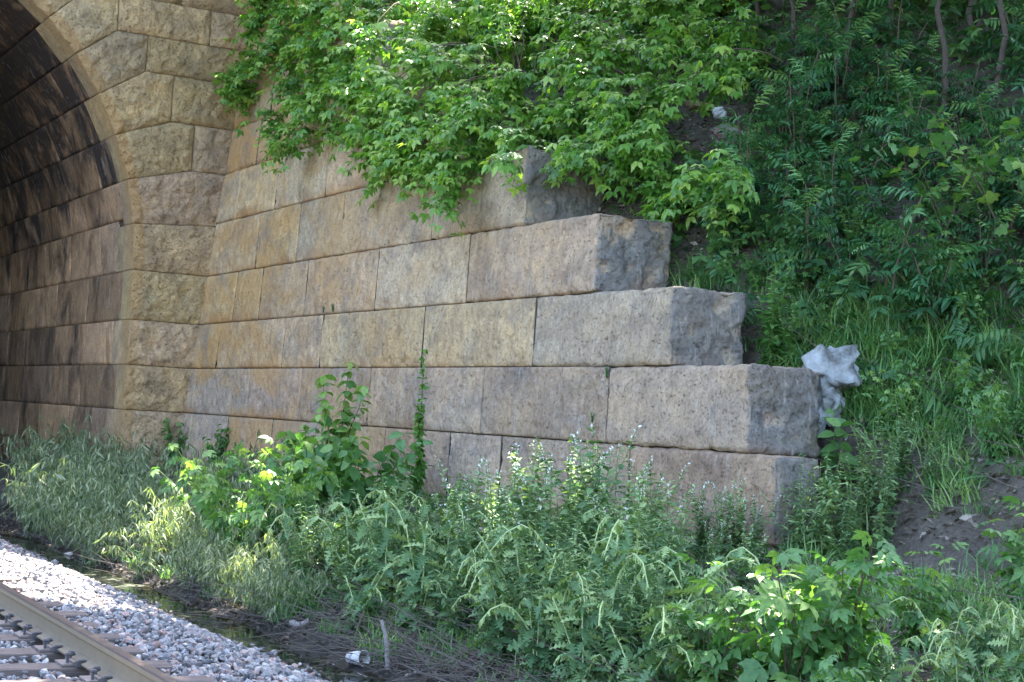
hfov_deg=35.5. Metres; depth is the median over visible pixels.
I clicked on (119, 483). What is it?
wilted weed
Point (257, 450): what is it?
wilted weed
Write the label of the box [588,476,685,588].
flowering weed
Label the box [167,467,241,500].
wilted weed
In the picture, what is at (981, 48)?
sumac shrub
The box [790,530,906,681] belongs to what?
box elder seedling
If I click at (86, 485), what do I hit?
wilted weed
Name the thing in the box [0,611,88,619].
wooden tie
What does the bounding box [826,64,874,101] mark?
broadleaf shrub
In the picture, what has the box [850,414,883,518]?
tall weed
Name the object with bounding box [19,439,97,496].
wilted weed
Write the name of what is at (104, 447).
wilted weed
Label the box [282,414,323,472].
sapling
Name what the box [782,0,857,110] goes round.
sumac shrub
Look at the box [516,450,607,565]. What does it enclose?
flowering weed
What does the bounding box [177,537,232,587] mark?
wilted weed
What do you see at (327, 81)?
box elder bush
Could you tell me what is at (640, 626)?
feathery weed
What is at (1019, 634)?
thistle
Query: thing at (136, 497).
wilted weed
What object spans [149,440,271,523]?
leafy bush
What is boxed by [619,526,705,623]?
thistle
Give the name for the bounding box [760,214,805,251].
broadleaf shrub
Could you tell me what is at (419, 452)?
slender shoot
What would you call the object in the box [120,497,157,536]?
wilted weed
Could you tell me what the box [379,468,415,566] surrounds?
feathery weed
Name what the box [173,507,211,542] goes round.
wilted weed
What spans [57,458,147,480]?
wilted weed
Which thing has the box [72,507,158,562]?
wilted weed
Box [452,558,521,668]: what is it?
thistle
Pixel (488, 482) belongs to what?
flowering weed
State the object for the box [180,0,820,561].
wing wall
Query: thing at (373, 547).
feathery weed
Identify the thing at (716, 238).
broadleaf shrub
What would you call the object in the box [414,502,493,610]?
thistle
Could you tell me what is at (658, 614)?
thistle
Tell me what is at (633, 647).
feathery weed
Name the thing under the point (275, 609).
grass tuft
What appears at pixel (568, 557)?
feathery weed
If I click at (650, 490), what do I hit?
flowering weed
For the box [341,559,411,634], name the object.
thistle
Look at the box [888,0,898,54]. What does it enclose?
woodland tree
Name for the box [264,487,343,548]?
wilted weed
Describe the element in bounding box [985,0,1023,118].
sumac shrub
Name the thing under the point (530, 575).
feathery weed
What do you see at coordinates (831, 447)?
broadleaf weed
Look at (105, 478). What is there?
wilted weed
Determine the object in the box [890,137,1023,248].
grape vine
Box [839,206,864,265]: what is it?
spiky weed
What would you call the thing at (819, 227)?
sumac shrub
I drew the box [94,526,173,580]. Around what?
wilted weed
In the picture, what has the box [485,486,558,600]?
feathery weed
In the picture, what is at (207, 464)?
wilted weed
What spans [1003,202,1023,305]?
sumac shrub
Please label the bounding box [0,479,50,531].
wilted weed
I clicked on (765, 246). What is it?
broadleaf shrub
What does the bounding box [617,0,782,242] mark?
box elder bush
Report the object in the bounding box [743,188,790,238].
broadleaf shrub
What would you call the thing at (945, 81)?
woodland tree
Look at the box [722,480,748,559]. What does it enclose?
flowering weed
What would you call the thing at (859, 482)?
tall weed
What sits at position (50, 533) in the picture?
wilted weed
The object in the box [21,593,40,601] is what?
wooden tie
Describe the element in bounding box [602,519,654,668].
thistle
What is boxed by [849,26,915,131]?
sumac shrub
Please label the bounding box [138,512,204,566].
wilted weed
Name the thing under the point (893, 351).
broadleaf shrub
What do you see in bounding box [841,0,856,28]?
woodland tree
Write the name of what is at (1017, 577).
box elder seedling
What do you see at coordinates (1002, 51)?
woodland tree
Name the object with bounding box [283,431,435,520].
leafy bush
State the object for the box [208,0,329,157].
box elder bush
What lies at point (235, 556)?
wilted weed
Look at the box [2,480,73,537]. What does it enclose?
wilted weed
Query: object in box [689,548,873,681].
box elder seedling
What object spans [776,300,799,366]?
spiky weed
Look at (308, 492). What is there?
leafy bush
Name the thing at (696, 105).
rock
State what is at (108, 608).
ballast
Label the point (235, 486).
wilted weed
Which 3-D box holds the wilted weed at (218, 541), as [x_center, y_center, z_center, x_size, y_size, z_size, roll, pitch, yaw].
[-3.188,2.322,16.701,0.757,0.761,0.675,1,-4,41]
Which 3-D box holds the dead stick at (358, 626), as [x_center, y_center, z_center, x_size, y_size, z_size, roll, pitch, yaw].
[-1.256,2.374,13.062,0.126,0.376,0.029,3,-3,7]
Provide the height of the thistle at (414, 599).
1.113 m
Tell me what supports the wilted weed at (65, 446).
on the ground at (918, 522)
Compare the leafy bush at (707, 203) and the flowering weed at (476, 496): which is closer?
the flowering weed at (476, 496)
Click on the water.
(233, 631)
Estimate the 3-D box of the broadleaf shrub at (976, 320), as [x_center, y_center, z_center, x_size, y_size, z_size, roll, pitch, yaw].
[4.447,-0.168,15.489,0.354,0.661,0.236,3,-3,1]
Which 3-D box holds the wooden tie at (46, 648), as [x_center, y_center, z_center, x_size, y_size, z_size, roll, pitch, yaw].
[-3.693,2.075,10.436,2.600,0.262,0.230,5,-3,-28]
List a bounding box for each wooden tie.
[0,576,19,582]
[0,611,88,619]
[0,613,98,631]
[0,624,126,647]
[0,638,146,663]
[0,650,171,678]
[0,666,214,681]
[5,584,31,591]
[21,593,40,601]
[38,601,62,610]
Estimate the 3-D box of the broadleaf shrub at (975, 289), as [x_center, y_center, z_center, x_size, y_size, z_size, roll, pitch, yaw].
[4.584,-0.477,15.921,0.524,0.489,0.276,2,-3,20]
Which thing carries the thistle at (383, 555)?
on the ground at (918, 522)
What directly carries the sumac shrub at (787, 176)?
on the ground at (918, 522)
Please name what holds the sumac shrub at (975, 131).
on the ground at (918, 522)
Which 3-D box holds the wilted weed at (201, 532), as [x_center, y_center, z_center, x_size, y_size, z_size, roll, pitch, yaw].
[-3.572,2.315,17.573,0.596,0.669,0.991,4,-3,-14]
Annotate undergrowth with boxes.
[356,0,1023,572]
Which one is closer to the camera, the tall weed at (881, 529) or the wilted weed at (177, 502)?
the tall weed at (881, 529)
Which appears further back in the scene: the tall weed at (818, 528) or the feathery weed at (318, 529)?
the feathery weed at (318, 529)
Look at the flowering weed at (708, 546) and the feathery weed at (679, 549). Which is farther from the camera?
the flowering weed at (708, 546)
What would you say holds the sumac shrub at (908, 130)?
on the ground at (918, 522)
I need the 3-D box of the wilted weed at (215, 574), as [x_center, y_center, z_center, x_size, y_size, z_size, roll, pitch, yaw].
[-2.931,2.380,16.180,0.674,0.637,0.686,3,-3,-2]
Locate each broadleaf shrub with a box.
[700,209,764,264]
[708,255,739,285]
[712,136,732,159]
[720,134,765,170]
[739,255,771,293]
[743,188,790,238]
[743,252,770,279]
[755,230,795,276]
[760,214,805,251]
[769,248,833,307]
[770,239,805,295]
[773,235,797,275]
[774,130,810,170]
[777,203,812,262]
[798,101,839,160]
[814,161,837,218]
[825,197,864,235]
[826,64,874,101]
[833,194,876,235]
[836,145,862,191]
[837,215,876,257]
[850,69,915,119]
[858,369,919,440]
[866,67,927,114]
[868,153,889,195]
[872,233,910,273]
[880,328,927,366]
[889,357,926,416]
[897,132,930,189]
[910,233,980,304]
[921,192,947,238]
[926,236,959,263]
[929,276,956,321]
[947,351,993,422]
[951,114,967,159]
[951,270,999,310]
[952,290,991,349]
[967,381,1023,465]
[985,181,1005,218]
[1005,404,1023,447]
[1006,259,1023,283]
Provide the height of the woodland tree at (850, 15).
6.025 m
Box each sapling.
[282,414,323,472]
[315,361,371,462]
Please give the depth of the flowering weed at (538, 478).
15.50 m
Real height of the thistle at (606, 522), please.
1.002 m
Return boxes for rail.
[0,582,179,681]
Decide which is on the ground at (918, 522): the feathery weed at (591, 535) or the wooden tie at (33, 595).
the feathery weed at (591, 535)
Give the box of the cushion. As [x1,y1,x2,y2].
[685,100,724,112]
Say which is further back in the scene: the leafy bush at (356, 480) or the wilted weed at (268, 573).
the leafy bush at (356, 480)
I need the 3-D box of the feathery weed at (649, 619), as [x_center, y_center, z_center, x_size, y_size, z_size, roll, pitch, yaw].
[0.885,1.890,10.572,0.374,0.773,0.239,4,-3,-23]
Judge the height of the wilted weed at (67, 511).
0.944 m
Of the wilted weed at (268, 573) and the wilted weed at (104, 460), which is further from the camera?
the wilted weed at (104, 460)
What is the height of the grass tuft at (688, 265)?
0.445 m
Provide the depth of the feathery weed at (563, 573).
11.50 m
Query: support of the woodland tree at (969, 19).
on the ground at (918, 522)
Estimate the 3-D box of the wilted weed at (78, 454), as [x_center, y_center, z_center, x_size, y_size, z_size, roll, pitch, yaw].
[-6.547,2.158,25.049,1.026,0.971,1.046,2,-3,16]
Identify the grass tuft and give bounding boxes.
[235,588,321,622]
[241,564,338,618]
[421,577,467,621]
[660,247,729,280]
[675,256,735,289]
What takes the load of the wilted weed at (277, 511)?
on the ground at (918, 522)
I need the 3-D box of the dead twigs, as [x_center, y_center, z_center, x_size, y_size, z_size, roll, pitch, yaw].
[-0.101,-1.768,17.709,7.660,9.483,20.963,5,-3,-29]
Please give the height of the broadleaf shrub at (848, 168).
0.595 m
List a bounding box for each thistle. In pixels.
[267,513,318,595]
[301,500,405,606]
[310,500,381,578]
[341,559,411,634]
[351,490,417,615]
[354,484,421,561]
[357,487,452,587]
[390,492,488,565]
[392,521,445,633]
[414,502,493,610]
[439,549,483,629]
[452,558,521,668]
[456,535,536,631]
[476,526,553,638]
[478,569,612,678]
[490,524,652,649]
[512,595,571,681]
[543,509,602,600]
[550,594,612,681]
[565,515,629,600]
[569,549,683,681]
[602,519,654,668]
[603,594,716,681]
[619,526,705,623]
[621,545,761,649]
[633,553,767,681]
[649,590,763,681]
[856,621,946,681]
[878,596,1004,681]
[914,628,974,681]
[955,597,1023,680]
[977,600,1023,669]
[980,608,1023,681]
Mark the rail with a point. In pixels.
(114, 663)
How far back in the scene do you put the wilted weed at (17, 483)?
23.80 m
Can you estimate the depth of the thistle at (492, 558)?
12.24 m
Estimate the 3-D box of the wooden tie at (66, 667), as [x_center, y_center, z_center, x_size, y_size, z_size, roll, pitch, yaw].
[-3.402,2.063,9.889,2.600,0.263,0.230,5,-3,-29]
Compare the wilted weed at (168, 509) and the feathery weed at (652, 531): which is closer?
the feathery weed at (652, 531)
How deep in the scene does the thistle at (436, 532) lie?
15.01 m
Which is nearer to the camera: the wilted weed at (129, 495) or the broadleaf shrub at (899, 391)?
the broadleaf shrub at (899, 391)
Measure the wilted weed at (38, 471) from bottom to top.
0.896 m
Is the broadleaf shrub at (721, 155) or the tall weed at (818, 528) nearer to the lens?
the tall weed at (818, 528)
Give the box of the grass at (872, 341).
[100,241,1023,681]
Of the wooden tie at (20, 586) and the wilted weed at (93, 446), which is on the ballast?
the wooden tie at (20, 586)
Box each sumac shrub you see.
[695,145,764,269]
[703,85,782,222]
[710,2,762,80]
[736,182,804,262]
[737,42,847,147]
[752,133,815,216]
[753,56,831,192]
[760,162,851,287]
[773,0,830,86]
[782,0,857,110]
[789,124,869,246]
[796,26,893,158]
[800,0,885,126]
[803,215,891,310]
[805,0,890,91]
[809,100,895,188]
[835,115,925,205]
[841,159,905,259]
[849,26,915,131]
[849,175,969,327]
[853,0,957,100]
[863,57,955,203]
[870,206,1002,330]
[873,211,946,285]
[878,74,931,162]
[889,115,980,198]
[910,31,962,113]
[926,148,996,248]
[931,53,1010,122]
[945,80,1023,202]
[948,182,1023,295]
[963,0,1023,78]
[966,85,1014,167]
[969,131,1023,248]
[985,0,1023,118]
[993,142,1023,262]
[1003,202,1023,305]
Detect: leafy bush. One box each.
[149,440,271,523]
[160,417,188,474]
[165,435,310,568]
[202,424,230,469]
[224,447,337,556]
[258,431,370,531]
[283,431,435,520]
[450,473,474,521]
[681,153,708,218]
[704,196,755,254]
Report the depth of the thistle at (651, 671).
10.21 m
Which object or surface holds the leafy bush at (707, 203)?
on the ground at (918, 522)
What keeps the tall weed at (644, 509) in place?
on the ground at (918, 522)
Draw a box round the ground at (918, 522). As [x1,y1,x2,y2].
[0,0,1023,681]
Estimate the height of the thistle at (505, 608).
0.996 m
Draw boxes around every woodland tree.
[755,1,761,33]
[784,0,796,79]
[839,0,863,120]
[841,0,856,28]
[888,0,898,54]
[934,0,948,131]
[965,0,975,46]
[987,0,1008,131]
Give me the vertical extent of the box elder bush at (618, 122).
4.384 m
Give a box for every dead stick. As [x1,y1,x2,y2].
[350,609,365,651]
[380,619,390,668]
[405,653,474,675]
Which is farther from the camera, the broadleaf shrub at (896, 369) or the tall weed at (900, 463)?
the broadleaf shrub at (896, 369)
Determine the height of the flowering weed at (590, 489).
1.429 m
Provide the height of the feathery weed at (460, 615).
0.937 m
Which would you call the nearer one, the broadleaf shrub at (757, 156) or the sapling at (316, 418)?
the broadleaf shrub at (757, 156)
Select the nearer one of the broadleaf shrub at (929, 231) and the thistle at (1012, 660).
the thistle at (1012, 660)
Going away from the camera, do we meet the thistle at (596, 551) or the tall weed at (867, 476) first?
the thistle at (596, 551)
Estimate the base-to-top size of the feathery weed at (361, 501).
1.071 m
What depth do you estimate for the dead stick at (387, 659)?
12.42 m
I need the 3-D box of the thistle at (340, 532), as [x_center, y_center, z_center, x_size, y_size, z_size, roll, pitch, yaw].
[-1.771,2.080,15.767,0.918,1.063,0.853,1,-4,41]
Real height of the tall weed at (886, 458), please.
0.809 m
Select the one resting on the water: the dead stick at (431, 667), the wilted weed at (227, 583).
the wilted weed at (227, 583)
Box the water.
[0,528,378,681]
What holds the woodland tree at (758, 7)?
on the ground at (918, 522)
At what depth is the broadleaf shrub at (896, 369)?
14.91 m
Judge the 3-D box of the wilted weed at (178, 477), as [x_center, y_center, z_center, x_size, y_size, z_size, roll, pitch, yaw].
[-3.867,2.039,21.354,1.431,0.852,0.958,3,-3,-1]
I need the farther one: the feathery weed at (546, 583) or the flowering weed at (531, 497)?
the flowering weed at (531, 497)
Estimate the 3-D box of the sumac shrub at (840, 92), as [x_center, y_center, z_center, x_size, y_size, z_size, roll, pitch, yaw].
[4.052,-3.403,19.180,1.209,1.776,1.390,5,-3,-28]
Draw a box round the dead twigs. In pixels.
[0,35,1023,681]
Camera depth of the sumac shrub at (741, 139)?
18.31 m
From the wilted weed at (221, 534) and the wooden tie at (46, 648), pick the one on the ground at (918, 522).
the wilted weed at (221, 534)
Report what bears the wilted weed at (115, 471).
on the ground at (918, 522)
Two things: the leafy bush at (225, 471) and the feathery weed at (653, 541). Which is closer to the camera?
the feathery weed at (653, 541)
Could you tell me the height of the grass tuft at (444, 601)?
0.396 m
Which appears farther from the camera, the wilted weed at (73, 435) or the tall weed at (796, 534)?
the wilted weed at (73, 435)
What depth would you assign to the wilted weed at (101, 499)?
20.61 m
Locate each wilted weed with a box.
[0,424,60,482]
[0,438,68,495]
[0,463,71,507]
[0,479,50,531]
[1,484,60,537]
[2,436,39,490]
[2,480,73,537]
[5,423,93,477]
[5,457,75,492]
[12,420,105,471]
[12,468,87,539]
[13,456,66,496]
[13,495,81,547]
[14,473,63,510]
[17,478,106,528]
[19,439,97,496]
[23,410,114,473]
[23,454,120,496]
[24,489,101,548]
[26,459,107,517]
[27,486,132,549]
[32,492,94,543]
[40,456,130,490]
[51,428,120,461]
[51,462,103,494]
[52,498,122,562]
[56,430,133,465]
[56,435,123,467]
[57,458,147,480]
[59,459,123,520]
[61,441,128,469]
[61,465,124,510]
[65,457,149,487]
[66,490,122,520]
[66,492,146,532]
[67,447,145,470]
[67,499,146,541]
[70,465,165,523]
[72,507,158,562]
[73,450,127,471]
[77,510,137,556]
[78,451,143,489]
[78,451,153,514]
[78,510,137,564]
[80,435,159,468]
[84,439,171,486]
[86,464,179,501]
[86,473,184,532]
[89,463,148,486]
[91,480,179,527]
[94,481,159,552]
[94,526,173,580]
[98,472,173,519]
[103,508,163,553]
[111,488,196,560]
[114,432,175,491]
[118,474,200,514]
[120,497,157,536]
[121,429,197,487]
[121,476,190,517]
[129,509,186,568]
[129,520,192,560]
[130,501,205,567]
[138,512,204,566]
[139,488,201,531]
[141,538,219,589]
[142,482,206,543]
[149,461,204,504]
[151,495,240,521]
[161,521,216,566]
[165,468,194,511]
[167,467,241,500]
[167,515,219,570]
[167,519,226,534]
[171,459,219,479]
[171,463,260,500]
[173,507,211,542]
[174,440,257,483]
[174,533,234,592]
[175,523,254,589]
[176,520,227,558]
[177,480,277,522]
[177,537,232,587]
[183,527,233,588]
[184,500,237,541]
[190,542,262,600]
[190,547,252,600]
[195,521,254,557]
[197,564,254,605]
[199,458,267,508]
[202,451,256,484]
[202,543,267,591]
[216,430,284,490]
[218,471,285,510]
[224,448,294,491]
[225,510,283,559]
[228,542,279,593]
[228,548,286,613]
[233,564,291,607]
[238,529,324,573]
[238,574,299,621]
[239,481,302,534]
[241,548,315,597]
[248,563,305,621]
[249,532,326,595]
[252,570,322,619]
[253,559,334,618]
[259,498,357,556]
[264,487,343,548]
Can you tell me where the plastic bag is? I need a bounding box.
[801,344,861,436]
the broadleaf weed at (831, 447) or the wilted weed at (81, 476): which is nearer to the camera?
the broadleaf weed at (831, 447)
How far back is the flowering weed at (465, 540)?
13.56 m
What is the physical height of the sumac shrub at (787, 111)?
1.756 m
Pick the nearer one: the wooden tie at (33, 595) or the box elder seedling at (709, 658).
the box elder seedling at (709, 658)
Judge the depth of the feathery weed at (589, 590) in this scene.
11.45 m
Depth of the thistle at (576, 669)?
10.56 m
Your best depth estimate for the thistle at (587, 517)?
12.92 m
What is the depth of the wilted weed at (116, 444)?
26.12 m
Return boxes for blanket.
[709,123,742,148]
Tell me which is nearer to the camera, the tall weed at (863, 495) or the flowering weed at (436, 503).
the tall weed at (863, 495)
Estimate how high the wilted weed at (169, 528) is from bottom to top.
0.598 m
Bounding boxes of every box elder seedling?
[659,553,815,681]
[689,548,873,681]
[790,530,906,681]
[813,267,863,325]
[813,647,873,681]
[873,542,968,651]
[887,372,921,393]
[927,230,983,303]
[975,495,1023,609]
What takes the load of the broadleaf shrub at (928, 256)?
on the ground at (918, 522)
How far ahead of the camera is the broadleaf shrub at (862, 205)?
17.29 m
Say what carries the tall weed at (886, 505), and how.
on the ground at (918, 522)
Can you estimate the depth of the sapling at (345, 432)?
20.19 m
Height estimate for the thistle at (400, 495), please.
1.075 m
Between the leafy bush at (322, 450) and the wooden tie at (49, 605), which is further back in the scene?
the leafy bush at (322, 450)
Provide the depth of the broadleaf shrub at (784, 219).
17.54 m
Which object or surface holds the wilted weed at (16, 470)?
on the ground at (918, 522)
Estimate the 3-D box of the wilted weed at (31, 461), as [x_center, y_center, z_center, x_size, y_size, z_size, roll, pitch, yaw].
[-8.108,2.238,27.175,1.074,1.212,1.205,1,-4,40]
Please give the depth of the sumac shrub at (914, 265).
16.43 m
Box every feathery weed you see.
[268,518,325,585]
[288,505,316,589]
[296,490,345,586]
[301,479,351,591]
[320,512,381,608]
[342,511,379,570]
[349,477,427,575]
[363,499,402,591]
[364,525,392,604]
[367,484,408,568]
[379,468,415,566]
[401,506,426,586]
[417,528,482,640]
[461,505,523,648]
[473,515,512,616]
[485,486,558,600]
[485,520,565,606]
[495,553,534,658]
[504,545,562,633]
[513,526,598,659]
[521,521,590,642]
[543,506,583,608]
[552,530,586,622]
[562,480,616,587]
[569,522,660,607]
[574,561,602,658]
[588,499,682,557]
[588,561,640,661]
[595,468,692,553]
[606,552,686,663]
[610,562,641,681]
[612,512,690,621]
[613,501,656,564]
[621,570,668,657]
[630,493,696,602]
[630,583,676,652]
[637,514,671,619]
[640,509,665,569]
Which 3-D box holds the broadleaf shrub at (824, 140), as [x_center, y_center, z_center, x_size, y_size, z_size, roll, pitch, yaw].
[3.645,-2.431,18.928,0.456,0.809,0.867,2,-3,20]
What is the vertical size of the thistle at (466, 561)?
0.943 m
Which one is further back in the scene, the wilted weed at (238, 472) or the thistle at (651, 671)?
the wilted weed at (238, 472)
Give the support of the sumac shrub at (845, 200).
on the ground at (918, 522)
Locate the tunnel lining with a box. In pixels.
[0,0,123,461]
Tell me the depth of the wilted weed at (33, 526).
21.53 m
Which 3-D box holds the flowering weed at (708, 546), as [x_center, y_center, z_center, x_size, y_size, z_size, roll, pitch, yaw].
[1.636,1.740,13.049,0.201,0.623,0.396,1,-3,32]
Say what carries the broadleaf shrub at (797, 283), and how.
on the ground at (918, 522)
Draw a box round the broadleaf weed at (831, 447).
[817,405,858,499]
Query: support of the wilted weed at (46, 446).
on the ground at (918, 522)
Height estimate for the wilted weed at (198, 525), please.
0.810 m
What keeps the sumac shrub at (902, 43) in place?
on the ground at (918, 522)
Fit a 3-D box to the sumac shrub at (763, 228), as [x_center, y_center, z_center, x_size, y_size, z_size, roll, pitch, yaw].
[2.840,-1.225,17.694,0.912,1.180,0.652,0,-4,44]
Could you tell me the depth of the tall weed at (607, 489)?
13.93 m
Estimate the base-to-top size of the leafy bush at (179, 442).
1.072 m
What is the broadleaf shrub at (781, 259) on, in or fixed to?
on the ground at (918, 522)
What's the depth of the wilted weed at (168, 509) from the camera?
18.71 m
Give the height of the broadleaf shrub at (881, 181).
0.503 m
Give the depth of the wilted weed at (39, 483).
22.36 m
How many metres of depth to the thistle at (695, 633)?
10.06 m
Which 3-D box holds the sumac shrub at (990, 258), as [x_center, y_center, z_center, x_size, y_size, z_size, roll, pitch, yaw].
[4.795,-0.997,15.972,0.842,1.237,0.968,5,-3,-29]
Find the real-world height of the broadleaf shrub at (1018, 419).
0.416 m
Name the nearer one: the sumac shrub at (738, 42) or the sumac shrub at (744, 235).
the sumac shrub at (744, 235)
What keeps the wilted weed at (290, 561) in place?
on the water
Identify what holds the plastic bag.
on the ground at (918, 522)
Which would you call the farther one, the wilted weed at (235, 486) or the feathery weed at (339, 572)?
the wilted weed at (235, 486)
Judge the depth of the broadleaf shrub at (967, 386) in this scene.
14.61 m
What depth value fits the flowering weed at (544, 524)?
12.93 m
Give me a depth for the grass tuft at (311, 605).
14.54 m
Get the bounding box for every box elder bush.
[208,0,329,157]
[260,0,512,175]
[336,0,689,210]
[406,0,780,237]
[454,0,691,62]
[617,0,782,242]
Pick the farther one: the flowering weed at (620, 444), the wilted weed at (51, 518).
the wilted weed at (51, 518)
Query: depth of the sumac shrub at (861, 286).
16.39 m
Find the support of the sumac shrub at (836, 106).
on the ground at (918, 522)
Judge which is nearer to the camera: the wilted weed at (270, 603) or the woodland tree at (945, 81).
the wilted weed at (270, 603)
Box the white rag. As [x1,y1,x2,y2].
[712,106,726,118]
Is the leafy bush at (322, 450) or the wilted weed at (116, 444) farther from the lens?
the wilted weed at (116, 444)
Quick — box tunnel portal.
[18,0,252,475]
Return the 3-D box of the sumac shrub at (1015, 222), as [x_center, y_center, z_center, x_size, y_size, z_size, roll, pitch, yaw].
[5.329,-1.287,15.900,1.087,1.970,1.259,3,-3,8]
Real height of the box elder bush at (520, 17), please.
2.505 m
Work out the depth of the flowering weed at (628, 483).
13.07 m
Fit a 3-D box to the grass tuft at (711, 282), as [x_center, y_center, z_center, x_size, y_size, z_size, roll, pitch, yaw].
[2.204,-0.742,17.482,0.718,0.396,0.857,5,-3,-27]
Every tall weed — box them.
[565,442,612,566]
[635,482,656,538]
[759,483,825,565]
[788,449,842,550]
[802,449,844,561]
[817,482,840,554]
[825,464,883,542]
[825,513,864,561]
[826,454,878,552]
[833,476,862,561]
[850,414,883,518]
[868,432,898,542]
[870,499,899,571]
[875,419,903,506]
[889,390,918,478]
[922,421,959,497]
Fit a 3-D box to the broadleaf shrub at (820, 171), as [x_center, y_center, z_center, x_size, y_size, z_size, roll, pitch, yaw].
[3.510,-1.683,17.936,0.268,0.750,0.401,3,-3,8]
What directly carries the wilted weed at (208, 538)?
on the ground at (918, 522)
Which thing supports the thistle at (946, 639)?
on the ground at (918, 522)
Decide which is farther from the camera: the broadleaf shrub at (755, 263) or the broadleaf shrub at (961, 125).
the broadleaf shrub at (961, 125)
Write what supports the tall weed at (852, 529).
on the ground at (918, 522)
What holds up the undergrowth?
on the ground at (918, 522)
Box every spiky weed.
[747,264,791,365]
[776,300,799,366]
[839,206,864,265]
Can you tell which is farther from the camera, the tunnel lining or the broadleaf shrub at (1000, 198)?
the tunnel lining
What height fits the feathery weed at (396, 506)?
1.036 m
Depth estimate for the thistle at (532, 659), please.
11.03 m
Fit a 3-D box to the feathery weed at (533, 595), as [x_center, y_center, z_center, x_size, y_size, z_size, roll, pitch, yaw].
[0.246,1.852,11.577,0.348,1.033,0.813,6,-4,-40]
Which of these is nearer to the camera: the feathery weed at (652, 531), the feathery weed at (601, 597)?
the feathery weed at (601, 597)
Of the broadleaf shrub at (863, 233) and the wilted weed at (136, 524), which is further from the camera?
the wilted weed at (136, 524)
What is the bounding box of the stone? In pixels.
[962,514,971,520]
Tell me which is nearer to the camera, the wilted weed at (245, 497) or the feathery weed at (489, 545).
the feathery weed at (489, 545)
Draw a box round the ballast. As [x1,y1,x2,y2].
[0,535,342,681]
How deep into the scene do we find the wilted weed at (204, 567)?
16.12 m
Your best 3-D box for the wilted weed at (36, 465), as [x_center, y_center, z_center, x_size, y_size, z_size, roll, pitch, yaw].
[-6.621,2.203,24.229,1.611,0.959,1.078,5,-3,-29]
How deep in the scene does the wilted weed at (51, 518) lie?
21.19 m
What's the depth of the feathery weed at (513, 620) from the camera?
11.89 m
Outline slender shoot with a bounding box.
[410,349,430,507]
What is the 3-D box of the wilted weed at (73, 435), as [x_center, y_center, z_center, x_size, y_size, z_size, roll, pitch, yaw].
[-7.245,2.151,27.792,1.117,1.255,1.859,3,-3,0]
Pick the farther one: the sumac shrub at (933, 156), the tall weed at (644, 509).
the sumac shrub at (933, 156)
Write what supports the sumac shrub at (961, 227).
on the ground at (918, 522)
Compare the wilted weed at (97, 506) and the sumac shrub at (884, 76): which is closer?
the sumac shrub at (884, 76)
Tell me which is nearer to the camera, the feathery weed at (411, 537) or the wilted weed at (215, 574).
the feathery weed at (411, 537)
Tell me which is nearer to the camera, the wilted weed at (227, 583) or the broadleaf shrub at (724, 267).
the wilted weed at (227, 583)
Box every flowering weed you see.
[432,484,460,562]
[433,455,514,587]
[440,478,524,609]
[477,453,534,555]
[494,442,562,579]
[497,466,592,595]
[508,441,551,551]
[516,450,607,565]
[534,424,641,576]
[557,433,604,556]
[570,433,653,563]
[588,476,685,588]
[598,458,677,553]
[616,462,689,548]
[637,481,709,583]
[689,483,731,563]
[700,516,732,569]
[708,477,745,560]
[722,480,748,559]
[727,521,768,591]
[731,494,780,566]
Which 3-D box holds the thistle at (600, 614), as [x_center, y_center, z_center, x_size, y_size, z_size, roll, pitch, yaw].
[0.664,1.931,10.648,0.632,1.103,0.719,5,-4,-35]
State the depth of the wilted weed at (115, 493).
21.30 m
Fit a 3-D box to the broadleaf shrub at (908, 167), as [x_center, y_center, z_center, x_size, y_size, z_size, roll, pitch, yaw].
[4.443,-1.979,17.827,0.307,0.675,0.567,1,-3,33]
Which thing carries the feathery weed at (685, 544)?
on the ground at (918, 522)
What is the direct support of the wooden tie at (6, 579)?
on the ballast
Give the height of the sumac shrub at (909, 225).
1.825 m
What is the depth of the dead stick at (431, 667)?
12.23 m
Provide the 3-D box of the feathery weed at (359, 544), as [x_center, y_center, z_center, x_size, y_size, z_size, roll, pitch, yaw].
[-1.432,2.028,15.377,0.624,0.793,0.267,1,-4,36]
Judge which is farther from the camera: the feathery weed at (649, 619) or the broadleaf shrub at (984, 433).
the broadleaf shrub at (984, 433)
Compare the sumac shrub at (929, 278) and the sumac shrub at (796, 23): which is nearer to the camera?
the sumac shrub at (929, 278)
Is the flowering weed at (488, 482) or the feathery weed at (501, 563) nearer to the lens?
the feathery weed at (501, 563)
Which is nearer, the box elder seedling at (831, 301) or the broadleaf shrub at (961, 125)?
the box elder seedling at (831, 301)
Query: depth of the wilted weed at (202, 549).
16.68 m
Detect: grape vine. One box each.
[848,137,1023,229]
[887,90,1023,196]
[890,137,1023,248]
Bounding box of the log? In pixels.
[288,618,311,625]
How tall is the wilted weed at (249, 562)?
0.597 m
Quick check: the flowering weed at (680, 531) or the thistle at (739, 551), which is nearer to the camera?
the thistle at (739, 551)
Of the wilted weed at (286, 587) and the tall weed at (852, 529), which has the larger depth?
the wilted weed at (286, 587)
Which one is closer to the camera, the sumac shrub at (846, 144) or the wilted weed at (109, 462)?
the sumac shrub at (846, 144)
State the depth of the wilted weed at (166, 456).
24.19 m
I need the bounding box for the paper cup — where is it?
[345,650,369,666]
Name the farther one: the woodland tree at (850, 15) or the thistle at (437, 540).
the woodland tree at (850, 15)

